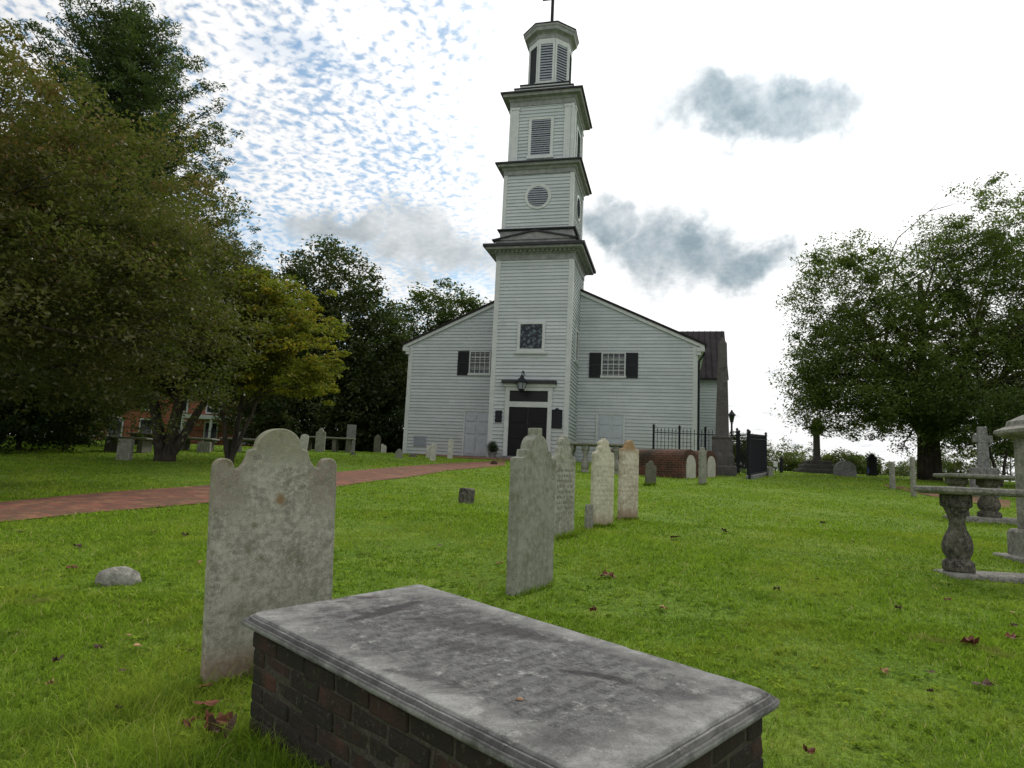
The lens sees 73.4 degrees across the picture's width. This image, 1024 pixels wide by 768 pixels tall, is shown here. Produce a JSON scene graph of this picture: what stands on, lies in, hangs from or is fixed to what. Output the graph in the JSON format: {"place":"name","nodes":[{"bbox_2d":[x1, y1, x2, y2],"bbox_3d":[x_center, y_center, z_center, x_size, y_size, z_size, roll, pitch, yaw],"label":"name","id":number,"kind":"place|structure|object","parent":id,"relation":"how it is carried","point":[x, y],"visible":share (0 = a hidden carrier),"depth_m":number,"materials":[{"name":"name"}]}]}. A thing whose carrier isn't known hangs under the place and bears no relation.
{"place":"outdoors","nodes":[
{"label":"outdoors","id":0,"kind":"place"},
{"bbox_2d":[0,461,504,520],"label":"brick path","id":1,"kind":"structure","parent":0,"point":[65,505],"depth_m":10.57,"materials":[{"name":"brick"}]},
{"bbox_2d":[486,440,498,457],"bbox_3d":[-1.005,3.306,34.956,0.715,0.927,0.761,3,-8,0],"label":"potted shrub","id":2,"kind":"object","parent":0,"point":[492,448],"visible":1,"depth_m":34.77,"materials":[{"name":"green plant"}]},
{"bbox_2d":[0,436,1023,767],"bbox_3d":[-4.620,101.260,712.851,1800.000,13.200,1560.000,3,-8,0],"label":"ground","id":3,"kind":"structure","parent":0,"point":[782,735],"depth_m":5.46,"materials":[{"name":"plant"}]},
{"bbox_2d":[0,360,78,454],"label":"shrub","id":4,"kind":"object","parent":3,"relation":"on","point":[12,417],"visible":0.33,"depth_m":19.89,"materials":[{"name":"green plant"}]},
{"bbox_2d":[52,654,63,661],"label":"fallen leaf","id":5,"kind":"object","parent":3,"relation":"on","point":[56,658],"visible":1,"depth_m":3.42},
{"bbox_2d":[0,367,120,451],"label":"shrub","id":6,"kind":"object","parent":3,"relation":"on","point":[49,429],"visible":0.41,"depth_m":21.63,"materials":[{"name":"green plant"}]},
{"bbox_2d":[2,384,121,444],"bbox_3d":[-18.276,1.142,26.935,5.527,3.023,4.279,3,-8,0],"label":"shrub","id":7,"kind":"object","parent":3,"relation":"on","point":[72,443],"visible":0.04,"depth_m":27.12,"materials":[{"name":"green plant"}]},
{"bbox_2d":[62,390,161,436],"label":"background tree","id":8,"kind":"object","parent":3,"relation":"on","point":[122,417],"depth_m":52.43,"materials":[{"name":"green plant"}]},
{"bbox_2d":[95,566,141,585],"bbox_3d":[-2.931,1.463,5.120,0.313,0.198,0.200,5,-8,-20],"label":"broken stone","id":9,"kind":"object","parent":3,"relation":"on","point":[119,575],"visible":0.63,"depth_m":5.06,"materials":[{"name":"stone"}]},
{"bbox_2d":[116,438,134,459],"bbox_3d":[-11.077,1.970,19.635,0.407,0.807,0.143,3,-8,0],"label":"headstone","id":10,"kind":"object","parent":3,"relation":"on","point":[125,450],"visible":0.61,"depth_m":19.58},
{"bbox_2d":[100,436,152,452],"bbox_3d":[-13.079,2.120,23.416,1.546,0.600,1.000,3,-8,-4],"label":"table tomb","id":11,"kind":"object","parent":3,"relation":"on","point":[144,446],"visible":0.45,"depth_m":23.11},
{"bbox_2d":[0,0,272,444],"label":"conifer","id":12,"kind":"object","parent":3,"relation":"on","point":[122,52],"visible":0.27,"depth_m":28.39,"materials":[{"name":"green plant"}]},
{"bbox_2d":[125,432,152,444],"bbox_3d":[-16.086,2.514,30.539,1.789,0.600,1.000,3,-8,0],"label":"table tomb","id":13,"kind":"object","parent":3,"relation":"on","point":[148,435],"visible":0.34,"depth_m":30.18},
{"bbox_2d":[0,18,290,443],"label":"broad tree","id":14,"kind":"object","parent":3,"relation":"on","point":[26,213],"visible":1,"depth_m":11.83,"materials":[{"name":"green plant"}]},
{"bbox_2d":[3,192,318,461],"bbox_3d":[-10.527,-1.597,20.554,9.257,8.315,7.485,3,-8,0],"label":"shade tree","id":15,"kind":"object","parent":3,"relation":"on","point":[167,452],"visible":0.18,"depth_m":19.86,"materials":[{"name":"green plant"}]},
{"bbox_2d":[99,424,250,446],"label":"iron fence","id":16,"kind":"object","parent":3,"relation":"on","point":[198,430],"visible":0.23,"depth_m":49.84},
{"bbox_2d":[180,716,194,726],"bbox_3d":[-1.319,1.369,2.781,0.053,0.038,0.066,0,-8,18],"label":"fallen leaf","id":17,"kind":"object","parent":3,"relation":"on","point":[188,722],"visible":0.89,"depth_m":2.78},
{"bbox_2d":[95,387,287,446],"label":"brick house","id":18,"kind":"structure","parent":3,"relation":"on","point":[206,420],"depth_m":61.89,"materials":[{"name":"brick"}]},
{"bbox_2d":[107,417,123,435],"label":"window","id":19,"kind":"structure","parent":18,"relation":"in","point":[119,419],"depth_m":61.29,"materials":[{"name":"glass"}]},
{"bbox_2d":[138,418,151,437],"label":"window","id":20,"kind":"structure","parent":18,"relation":"in","point":[143,421],"depth_m":61.52,"materials":[{"name":"glass"}]},
{"bbox_2d":[183,396,188,412],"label":"window","id":21,"kind":"structure","parent":18,"relation":"in","point":[185,405],"depth_m":62.06,"materials":[{"name":"white paint"}]},
{"bbox_2d":[202,421,217,442],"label":"window","id":22,"kind":"structure","parent":18,"relation":"in","point":[206,423],"depth_m":61.99,"materials":[{"name":"white paint"}]},
{"bbox_2d":[205,404,219,413],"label":"window","id":23,"kind":"structure","parent":18,"relation":"in","point":[207,408],"depth_m":62.20,"materials":[{"name":"white paint"}]},
{"bbox_2d":[180,437,219,450],"bbox_3d":[-12.097,2.369,26.317,1.389,0.600,1.000,3,-8,-6],"label":"table tomb","id":24,"kind":"object","parent":3,"relation":"on","point":[186,445],"visible":0.48,"depth_m":26.21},
{"bbox_2d":[197,442,211,452],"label":"headstone","id":25,"kind":"object","parent":3,"relation":"on","point":[204,447],"visible":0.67,"depth_m":24.92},
{"bbox_2d":[192,709,232,731],"bbox_3d":[-1.223,1.378,2.807,0.100,0.082,0.130,-2,-9,29],"label":"fallen leaf","id":26,"kind":"object","parent":3,"relation":"on","point":[222,717],"visible":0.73,"depth_m":2.82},
{"bbox_2d":[194,698,233,705],"bbox_3d":[-1.297,1.376,2.979,0.167,0.021,0.124,4,-17,-28],"label":"fallen leaf","id":27,"kind":"object","parent":3,"relation":"on","point":[213,702],"visible":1,"depth_m":2.97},
{"bbox_2d":[208,713,236,739],"bbox_3d":[-1.150,1.354,2.735,0.107,0.086,0.127,2,-8,1],"label":"fallen leaf","id":28,"kind":"object","parent":3,"relation":"on","point":[212,722],"visible":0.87,"depth_m":2.72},
{"bbox_2d":[219,437,255,449],"bbox_3d":[-10.661,2.518,27.559,1.858,0.625,1.000,3,-8,0],"label":"table tomb","id":29,"kind":"object","parent":3,"relation":"on","point":[230,441],"visible":0.3,"depth_m":27.17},
{"bbox_2d":[233,432,241,451],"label":"headstone","id":30,"kind":"object","parent":3,"relation":"on","point":[240,449],"visible":0.2,"depth_m":27.09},
{"bbox_2d":[196,274,301,433],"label":"evergreen tree","id":31,"kind":"object","parent":3,"relation":"on","point":[218,412],"visible":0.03,"depth_m":49.59,"materials":[{"name":"green plant"}]},
{"bbox_2d":[172,265,351,463],"bbox_3d":[-7.272,-0.441,20.191,5.292,6.200,4.113,3,-8,0],"label":"yellow tree","id":32,"kind":"object","parent":3,"relation":"on","point":[311,373],"visible":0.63,"depth_m":19.92,"materials":[{"name":"green plant"}]},
{"bbox_2d":[200,428,336,682],"bbox_3d":[-1.234,0.969,3.533,0.638,1.477,0.078,5,-6,-38],"label":"headstone","id":33,"kind":"object","parent":3,"relation":"on","point":[271,530],"visible":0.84,"depth_m":3.48,"materials":[{"name":"stone"}]},
{"bbox_2d":[300,434,308,449],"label":"headstone","id":34,"kind":"object","parent":3,"relation":"on","point":[304,439],"visible":0.64,"depth_m":29.30,"materials":[{"name":"white stone"}]},
{"bbox_2d":[215,234,415,452],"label":"evergreen tree","id":35,"kind":"object","parent":3,"relation":"on","point":[359,382],"visible":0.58,"depth_m":46.12,"materials":[{"name":"green plant"}]},
{"bbox_2d":[315,428,325,451],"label":"headstone","id":36,"kind":"object","parent":3,"relation":"on","point":[320,439],"visible":0.83,"depth_m":31.42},
{"bbox_2d":[307,436,355,452],"bbox_3d":[-8.773,2.940,32.806,2.401,0.772,1.000,3,-8,-4],"label":"table tomb","id":37,"kind":"object","parent":3,"relation":"on","point":[335,444],"visible":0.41,"depth_m":32.49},
{"bbox_2d":[267,318,408,429],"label":"background tree","id":38,"kind":"object","parent":3,"relation":"on","point":[341,350],"depth_m":61.69,"materials":[{"name":"green plant"}]},
{"bbox_2d":[346,425,356,450],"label":"headstone","id":39,"kind":"object","parent":3,"relation":"on","point":[351,431],"visible":0.63,"depth_m":39.82,"materials":[{"name":"grey stone"}]},
{"bbox_2d":[338,401,404,452],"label":"shrub","id":40,"kind":"object","parent":3,"relation":"on","point":[388,434],"visible":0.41,"depth_m":44.97,"materials":[{"name":"green plant"}]},
{"bbox_2d":[373,435,380,451],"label":"headstone","id":41,"kind":"object","parent":3,"relation":"on","point":[377,443],"visible":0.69,"depth_m":39.78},
{"bbox_2d":[358,433,401,452],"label":"hedge","id":42,"kind":"object","parent":3,"relation":"on","point":[384,444],"visible":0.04,"depth_m":48.23,"materials":[{"name":"green plant"}]},
{"bbox_2d":[395,449,402,457],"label":"headstone","id":43,"kind":"object","parent":3,"relation":"on","point":[399,453],"visible":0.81,"depth_m":29.06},
{"bbox_2d":[426,446,430,457],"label":"headstone","id":44,"kind":"object","parent":3,"relation":"on","point":[428,451],"visible":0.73,"depth_m":30.47,"materials":[{"name":"white stone"}]},
{"bbox_2d":[430,443,436,460],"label":"headstone","id":45,"kind":"object","parent":3,"relation":"on","point":[433,452],"visible":0.72,"depth_m":28.35,"materials":[{"name":"white stone"}]},
{"bbox_2d":[377,277,490,427],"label":"evergreen tree","id":46,"kind":"object","parent":3,"relation":"on","point":[419,297],"visible":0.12,"depth_m":65.76,"materials":[{"name":"green plant"}]},
{"bbox_2d":[447,439,452,458],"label":"headstone","id":47,"kind":"object","parent":3,"relation":"on","point":[450,450],"visible":0.78,"depth_m":31.05,"materials":[{"name":"white stone"}]},
{"bbox_2d":[407,453,509,459],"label":"forecourt","id":48,"kind":"structure","parent":3,"relation":"on","point":[472,457],"depth_m":33.55,"materials":[{"name":"brick"}]},
{"bbox_2d":[458,488,474,503],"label":"headstone","id":49,"kind":"object","parent":3,"relation":"on","point":[466,495],"visible":0.59,"depth_m":11.72,"materials":[{"name":"stone"}]},
{"bbox_2d":[242,584,779,767],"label":"box tomb","id":50,"kind":"object","parent":3,"relation":"on","point":[418,676],"visible":0.98,"depth_m":2.22,"materials":[{"name":"stone"}]},
{"bbox_2d":[506,428,555,595],"bbox_3d":[0.164,1.141,5.611,0.105,1.559,0.563,-3,-8,34],"label":"headstone","id":51,"kind":"object","parent":3,"relation":"on","point":[531,514],"visible":0.88,"depth_m":5.53,"materials":[{"name":"stone"}]},
{"bbox_2d":[551,435,575,537],"bbox_3d":[0.606,1.364,8.311,0.084,1.486,0.463,-3,-9,38],"label":"headstone","id":52,"kind":"object","parent":3,"relation":"on","point":[563,457],"visible":0.72,"depth_m":8.30,"materials":[{"name":"stone"}]},
{"bbox_2d":[401,0,728,461],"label":"church","id":53,"kind":"structure","parent":3,"relation":"on","point":[549,345],"depth_m":37.13,"materials":[{"name":"white paint"}]},
{"bbox_2d":[463,411,488,455],"bbox_3d":[-1.987,2.806,38.739,1.451,2.498,0.049,1,-8,13],"label":"side door","id":54,"kind":"structure","parent":53,"relation":"in","point":[476,423],"depth_m":38.73,"materials":[{"name":"grey paint"}]},
{"bbox_2d":[468,351,490,375],"bbox_3d":[-1.841,-1.197,39.282,1.350,1.427,0.130,1,-8,13],"label":"window","id":55,"kind":"structure","parent":53,"relation":"in","point":[484,363],"depth_m":39.29,"materials":[{"name":"white paint"}]},
{"bbox_2d":[507,407,527,455],"bbox_3d":[0.283,2.426,35.048,0.999,2.513,0.094,1,-8,13],"label":"door","id":56,"kind":"structure","parent":53,"relation":"in","point":[518,416],"depth_m":35.06,"materials":[{"name":"black paint"}]},
{"bbox_2d":[513,321,546,353],"bbox_3d":[0.992,-2.410,35.595,1.770,1.721,0.140,1,-8,13],"label":"tower window","id":57,"kind":"structure","parent":53,"relation":"in","point":[530,334],"depth_m":35.60,"materials":[{"name":"white paint"}]},
{"bbox_2d":[527,407,546,439],"bbox_3d":[1.274,2.441,34.829,0.999,2.513,0.059,1,-8,13],"label":"door","id":58,"kind":"structure","parent":53,"relation":"in","point":[537,417],"depth_m":34.89,"materials":[{"name":"black paint"}]},
{"bbox_2d":[525,183,550,208],"bbox_3d":[1.388,-10.070,36.795,1.460,1.460,0.105,1,-8,13],"label":"round window","id":59,"kind":"structure","parent":53,"relation":"in","point":[530,193],"depth_m":36.78,"materials":[{"name":"white paint"}]},
{"bbox_2d":[527,116,553,158],"bbox_3d":[1.570,-13.418,37.370,1.460,2.400,0.130,1,-8,13],"label":"louvred window","id":60,"kind":"structure","parent":53,"relation":"in","point":[537,153],"depth_m":37.36,"materials":[{"name":"white paint"}]},
{"bbox_2d":[574,328,578,364],"bbox_3d":[3.511,-2.023,37.132,0.120,1.850,1.200,1,-8,13],"label":"side window","id":61,"kind":"structure","parent":53,"relation":"in","point":[576,352],"depth_m":37.08,"materials":[{"name":"white paint"}]},
{"bbox_2d":[575,125,580,156],"bbox_3d":[3.733,-13.142,38.694,0.130,2.400,1.460,1,-8,13],"label":"louvred window","id":62,"kind":"structure","parent":53,"relation":"in","point":[578,139],"depth_m":38.50,"materials":[{"name":"white paint"}]},
{"bbox_2d":[576,195,580,221],"bbox_3d":[3.703,-9.774,38.212,0.105,1.460,1.460,1,-8,13],"label":"round window","id":63,"kind":"structure","parent":53,"relation":"in","point":[578,204],"depth_m":38.05,"materials":[{"name":"white paint"}]},
{"bbox_2d":[597,414,622,448],"bbox_3d":[5.291,2.902,37.009,1.367,2.504,0.049,1,-8,13],"label":"side door","id":64,"kind":"structure","parent":53,"relation":"in","point":[610,427],"depth_m":37.06,"materials":[{"name":"grey paint"}]},
{"bbox_2d":[600,352,625,377],"bbox_3d":[5.547,-1.034,37.516,1.404,1.414,0.130,1,-8,13],"label":"window","id":65,"kind":"structure","parent":53,"relation":"in","point":[609,369],"depth_m":37.52,"materials":[{"name":"white paint"}]},
{"bbox_2d":[584,504,592,528],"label":"headstone","id":66,"kind":"object","parent":3,"relation":"on","point":[588,515],"visible":0.58,"depth_m":9.09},
{"bbox_2d":[570,442,623,473],"bbox_3d":[3.042,2.820,25.655,2.376,1.182,0.950,1,-8,12],"label":"table tomb","id":67,"kind":"object","parent":3,"relation":"on","point":[585,461],"visible":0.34,"depth_m":25.31,"materials":[{"name":"stone"}]},
{"bbox_2d":[590,438,613,526],"bbox_3d":[1.238,1.477,9.413,0.343,1.455,0.093,6,-9,-30],"label":"headstone","id":68,"kind":"object","parent":3,"relation":"on","point":[602,480],"visible":0.85,"depth_m":9.38,"materials":[{"name":"stone"}]},
{"bbox_2d":[600,569,616,577],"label":"fallen leaf","id":69,"kind":"object","parent":3,"relation":"on","point":[606,573],"visible":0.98,"depth_m":6.13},
{"bbox_2d":[617,440,638,519],"bbox_3d":[1.770,1.581,10.450,0.334,1.452,0.094,7,-9,-30],"label":"headstone","id":70,"kind":"object","parent":3,"relation":"on","point":[628,471],"visible":0.89,"depth_m":10.41,"materials":[{"name":"stone"}]},
{"bbox_2d":[645,461,656,483],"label":"headstone","id":71,"kind":"object","parent":3,"relation":"on","point":[650,470],"visible":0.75,"depth_m":19.09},
{"bbox_2d":[610,449,696,478],"bbox_3d":[5.082,3.053,25.226,3.350,1.320,1.000,-5,-11,44],"label":"brick vault","id":72,"kind":"object","parent":3,"relation":"on","point":[677,463],"visible":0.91,"depth_m":24.21,"materials":[{"name":"brick"}]},
{"bbox_2d":[652,424,737,472],"bbox_3d":[7.697,2.821,28.756,4.142,2.246,0.195,5,-8,-17],"label":"iron fence","id":73,"kind":"object","parent":3,"relation":"on","point":[679,433],"visible":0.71,"depth_m":28.76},
{"bbox_2d":[698,447,706,483],"bbox_3d":[5.774,2.603,20.794,0.293,1.379,0.104,8,-10,-40],"label":"headstone","id":74,"kind":"object","parent":3,"relation":"on","point":[702,465],"visible":0.84,"depth_m":20.75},
{"bbox_2d":[694,451,716,477],"bbox_3d":[6.414,3.181,26.233,2.650,1.280,0.950,-5,-11,44],"label":"brick vault","id":75,"kind":"object","parent":3,"relation":"on","point":[711,464],"visible":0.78,"depth_m":25.34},
{"bbox_2d":[711,337,736,475],"bbox_3d":[8.475,1.059,27.657,1.042,5.976,1.042,1,-8,13],"label":"obelisk","id":76,"kind":"object","parent":3,"relation":"on","point":[722,446],"visible":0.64,"depth_m":27.35,"materials":[{"name":"grey stone"}]},
{"bbox_2d":[729,410,735,441],"bbox_3d":[10.559,2.782,32.988,0.440,3.080,0.381,5,-8,-17],"label":"street lamp","id":77,"kind":"object","parent":3,"relation":"on","point":[732,414],"visible":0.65,"depth_m":33.04,"materials":[{"name":"metal"}]},
{"bbox_2d":[729,431,746,468],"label":"bush","id":78,"kind":"object","parent":3,"relation":"on","point":[740,451],"visible":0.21,"depth_m":43.67,"materials":[{"name":"green plant"}]},
{"bbox_2d":[737,429,748,474],"bbox_3d":[9.207,2.830,27.323,0.132,2.257,3.417,1,-8,13],"label":"iron fence","id":79,"kind":"object","parent":3,"relation":"on","point":[743,437],"visible":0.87,"depth_m":27.41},
{"bbox_2d":[746,472,766,478],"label":"kerb block","id":80,"kind":"structure","parent":3,"relation":"on","point":[756,476],"depth_m":25.91,"materials":[{"name":"grey stone"}]},
{"bbox_2d":[748,430,767,478],"bbox_3d":[9.623,2.836,26.820,0.134,2.227,4.014,-2,-9,29],"label":"iron fence","id":81,"kind":"object","parent":80,"relation":"on","point":[757,453],"visible":0.81,"depth_m":26.50,"materials":[{"name":"metal"}]},
{"bbox_2d":[734,434,779,470],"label":"bush","id":82,"kind":"object","parent":3,"relation":"on","point":[774,455],"visible":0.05,"depth_m":46.64,"materials":[{"name":"green plant"}]},
{"bbox_2d":[767,467,772,476],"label":"headstone","id":83,"kind":"object","parent":3,"relation":"on","point":[769,471],"visible":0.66,"depth_m":27.54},
{"bbox_2d":[745,435,808,470],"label":"bush","id":84,"kind":"object","parent":3,"relation":"on","point":[784,449],"visible":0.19,"depth_m":49.72,"materials":[{"name":"green plant"}]},
{"bbox_2d":[779,457,783,472],"bbox_3d":[12.506,3.811,31.853,0.200,0.820,0.190,3,-8,0],"label":"iron bollard","id":85,"kind":"object","parent":3,"relation":"on","point":[781,459],"visible":0.88,"depth_m":31.80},
{"bbox_2d":[767,449,812,470],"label":"bush","id":86,"kind":"object","parent":3,"relation":"on","point":[790,464],"visible":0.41,"depth_m":45.36,"materials":[{"name":"green plant"}]},
{"bbox_2d":[786,442,828,469],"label":"bush","id":87,"kind":"object","parent":3,"relation":"on","point":[809,449],"visible":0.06,"depth_m":55.96,"materials":[{"name":"green plant"}]},
{"bbox_2d":[803,743,814,754],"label":"fallen leaf","id":88,"kind":"object","parent":3,"relation":"on","point":[811,750],"visible":1,"depth_m":2.74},
{"bbox_2d":[793,418,833,473],"bbox_3d":[15.405,3.250,34.702,1.923,3.084,1.923,1,-8,12],"label":"stone cross","id":89,"kind":"object","parent":3,"relation":"on","point":[816,464],"visible":0.6,"depth_m":34.03,"materials":[{"name":"grey stone"}]},
{"bbox_2d":[820,447,866,472],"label":"bush","id":90,"kind":"object","parent":3,"relation":"on","point":[853,458],"visible":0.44,"depth_m":41.52,"materials":[{"name":"green plant"}]},
{"bbox_2d":[833,461,856,476],"bbox_3d":[15.217,3.959,31.371,0.922,0.892,0.304,3,-8,0],"label":"headstone","id":91,"kind":"object","parent":3,"relation":"on","point":[844,468],"visible":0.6,"depth_m":31.23,"materials":[{"name":"grey stone"}]},
{"bbox_2d":[848,451,887,475],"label":"bush","id":92,"kind":"object","parent":3,"relation":"on","point":[879,467],"visible":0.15,"depth_m":44.50,"materials":[{"name":"green plant"}]},
{"bbox_2d":[866,454,876,475],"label":"headstone","id":93,"kind":"object","parent":3,"relation":"on","point":[871,462],"visible":0.81,"depth_m":33.38,"materials":[{"name":"stone"}]},
{"bbox_2d":[879,667,890,673],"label":"fallen leaf","id":94,"kind":"object","parent":3,"relation":"on","point":[885,670],"visible":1,"depth_m":3.80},
{"bbox_2d":[889,462,895,488],"bbox_3d":[12.470,3.093,22.498,0.125,1.091,0.125,5,-8,-23],"label":"stone post","id":95,"kind":"object","parent":3,"relation":"on","point":[892,474],"visible":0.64,"depth_m":22.47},
{"bbox_2d":[766,171,1023,480],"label":"shade tree","id":96,"kind":"object","parent":3,"relation":"on","point":[908,396],"visible":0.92,"depth_m":30.56,"materials":[{"name":"green plant"}]},
{"bbox_2d":[881,461,916,476],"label":"bush","id":97,"kind":"object","parent":3,"relation":"on","point":[901,468],"visible":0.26,"depth_m":47.29,"materials":[{"name":"green plant"}]},
{"bbox_2d":[909,457,916,496],"bbox_3d":[11.447,2.745,19.587,0.109,1.320,0.109,5,-8,-23],"label":"stone post","id":98,"kind":"object","parent":3,"relation":"on","point":[912,474],"visible":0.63,"depth_m":19.57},
{"bbox_2d":[893,454,965,475],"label":"bush","id":99,"kind":"object","parent":3,"relation":"on","point":[907,461],"visible":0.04,"depth_m":49.84,"materials":[{"name":"green plant"}]},
{"bbox_2d":[915,445,1008,474],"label":"bush","id":100,"kind":"object","parent":3,"relation":"on","point":[948,465],"visible":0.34,"depth_m":43.39,"materials":[{"name":"green plant"}]},
{"bbox_2d":[913,486,1023,583],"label":"table tomb","id":101,"kind":"object","parent":3,"relation":"on","point":[956,504],"visible":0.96,"depth_m":6.83,"materials":[{"name":"stone"}]},
{"bbox_2d":[960,635,979,644],"bbox_3d":[2.931,1.635,4.399,0.114,0.062,0.117,-2,-9,31],"label":"fallen leaf","id":102,"kind":"object","parent":3,"relation":"on","point":[971,639],"visible":1,"depth_m":4.39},
{"bbox_2d":[933,473,1016,524],"bbox_3d":[9.245,2.300,13.047,1.950,1.110,0.800,2,-8,5],"label":"table tomb","id":103,"kind":"object","parent":3,"relation":"on","point":[989,507],"visible":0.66,"depth_m":12.92,"materials":[{"name":"stone"}]},
{"bbox_2d":[928,376,1023,486],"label":"tree","id":104,"kind":"object","parent":3,"relation":"on","point":[995,419],"visible":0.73,"depth_m":26.92,"materials":[{"name":"green plant"}]},
{"bbox_2d":[949,445,1014,475],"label":"bush","id":105,"kind":"object","parent":3,"relation":"on","point":[1009,463],"visible":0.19,"depth_m":42.11,"materials":[{"name":"green plant"}]},
{"bbox_2d":[972,678,994,685],"bbox_3d":[2.523,1.592,3.659,0.138,0.034,0.097,-5,-15,-9],"label":"fallen leaf","id":106,"kind":"object","parent":3,"relation":"on","point":[985,682],"visible":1,"depth_m":3.66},
{"bbox_2d":[969,427,1000,498],"bbox_3d":[14.048,2.417,20.446,0.680,2.284,0.520,-1,-8,25],"label":"stone cross","id":107,"kind":"object","parent":3,"relation":"on","point":[982,439],"visible":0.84,"depth_m":20.40,"materials":[{"name":"grey stone"}]},
{"bbox_2d":[992,415,1023,563],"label":"pedestal monument","id":108,"kind":"object","parent":3,"relation":"on","point":[1013,429],"visible":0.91,"depth_m":8.31,"materials":[{"name":"stone"}]},
{"bbox_2d":[1005,632,1022,638],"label":"fallen leaf","id":109,"kind":"object","parent":3,"relation":"on","point":[1013,636],"visible":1,"depth_m":4.58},
{"bbox_2d":[0,0,1023,475],"label":"sky","id":110,"kind":"structure","parent":0,"point":[726,137],"materials":[{"name":"white"}]},
{"bbox_2d":[885,484,1009,507],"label":"side path","id":111,"kind":"structure","parent":0,"point":[974,498],"depth_m":19.84,"materials":[{"name":"brick"}]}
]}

